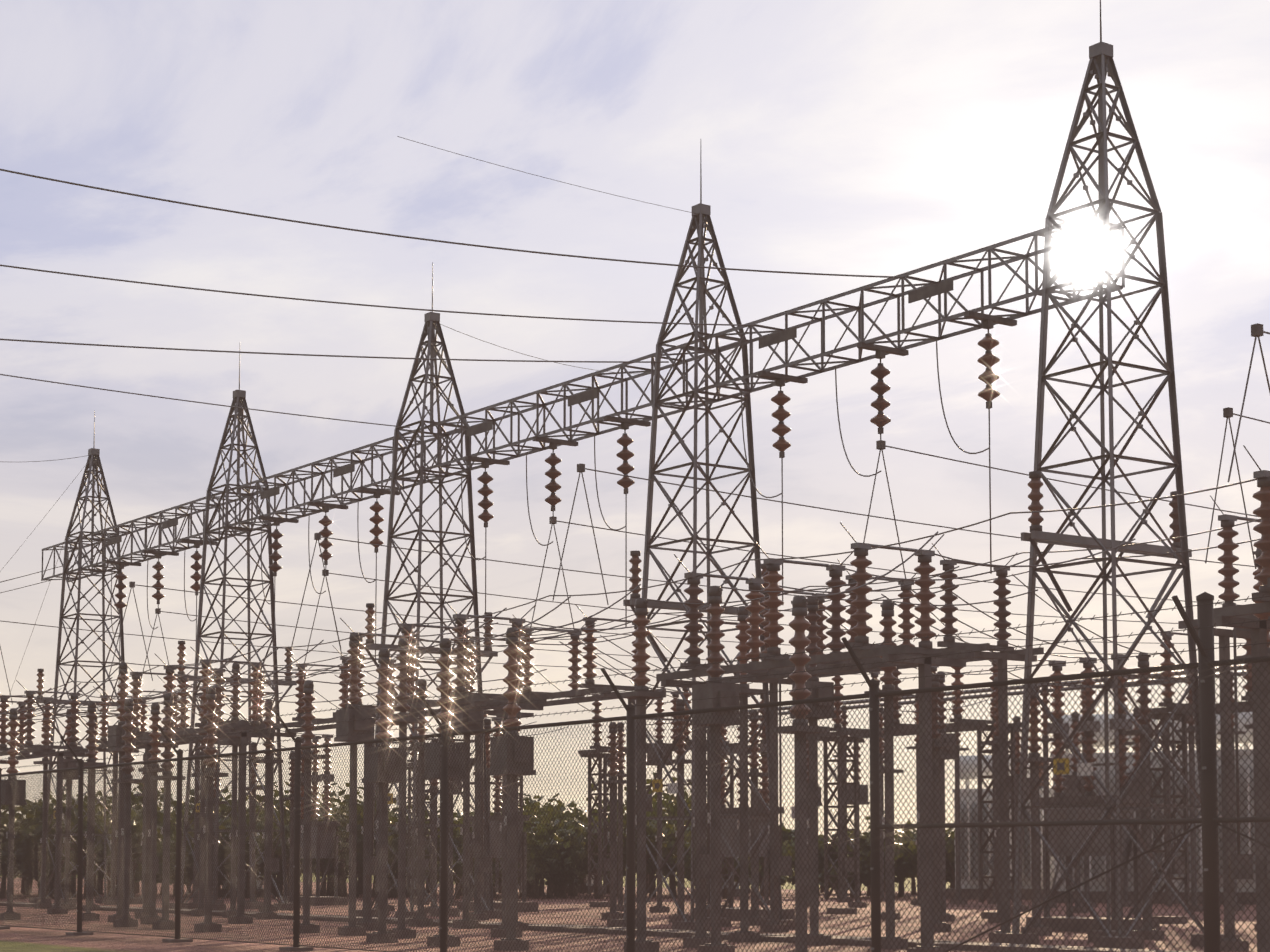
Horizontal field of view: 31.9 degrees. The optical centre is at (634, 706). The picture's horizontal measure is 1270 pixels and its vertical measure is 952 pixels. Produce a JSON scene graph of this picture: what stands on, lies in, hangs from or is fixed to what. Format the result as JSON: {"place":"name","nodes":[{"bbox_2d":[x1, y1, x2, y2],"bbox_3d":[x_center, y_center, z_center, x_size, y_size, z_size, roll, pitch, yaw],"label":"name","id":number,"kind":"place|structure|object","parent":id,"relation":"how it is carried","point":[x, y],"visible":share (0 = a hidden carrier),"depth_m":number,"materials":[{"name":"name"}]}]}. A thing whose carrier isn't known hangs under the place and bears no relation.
{"place":"outdoors","nodes":[
{"label":"outdoors","id":0,"kind":"place"},
{"bbox_2d":[0,868,1256,951],"bbox_3d":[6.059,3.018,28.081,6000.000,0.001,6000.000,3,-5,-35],"label":"ground","id":1,"kind":"structure","parent":0,"point":[19,939],"depth_m":33.85,"materials":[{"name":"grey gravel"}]},
{"bbox_2d":[0,772,954,898],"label":"trees","id":2,"kind":"object","parent":1,"relation":"on","point":[914,862],"visible":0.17,"depth_m":66.09,"materials":[{"name":"green plant"}]},
{"bbox_2d":[0,445,1269,951],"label":"electrical substation equipment","id":3,"kind":"object","parent":1,"relation":"on","point":[516,651],"visible":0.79,"depth_m":33.64,"materials":[{"name":"metal"}]},
{"bbox_2d":[0,592,1269,951],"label":"chain link fence","id":4,"kind":"object","parent":1,"relation":"on","point":[1208,820],"visible":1,"depth_m":20.49,"materials":[{"name":"metal"}]},
{"bbox_2d":[29,0,1263,948],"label":"gantry steelwork","id":5,"kind":"object","parent":1,"relation":"on","point":[1100,63],"visible":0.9,"depth_m":35.35,"materials":[{"name":"metal"}]},
{"bbox_2d":[0,136,1269,752],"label":"conductors","id":6,"kind":"object","parent":5,"relation":"attached to","point":[572,630],"visible":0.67,"depth_m":33.76,"materials":[{"name":"metal"}]},
{"bbox_2d":[946,712,1255,904],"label":"power transformers","id":7,"kind":"object","parent":1,"relation":"on","point":[1246,848],"visible":0.21,"depth_m":57.80,"materials":[{"name":"metal"}]},
{"bbox_2d":[0,0,1269,839],"label":"sky","id":8,"kind":"structure","parent":0,"point":[848,137],"materials":[{"name":"white"}]}
]}

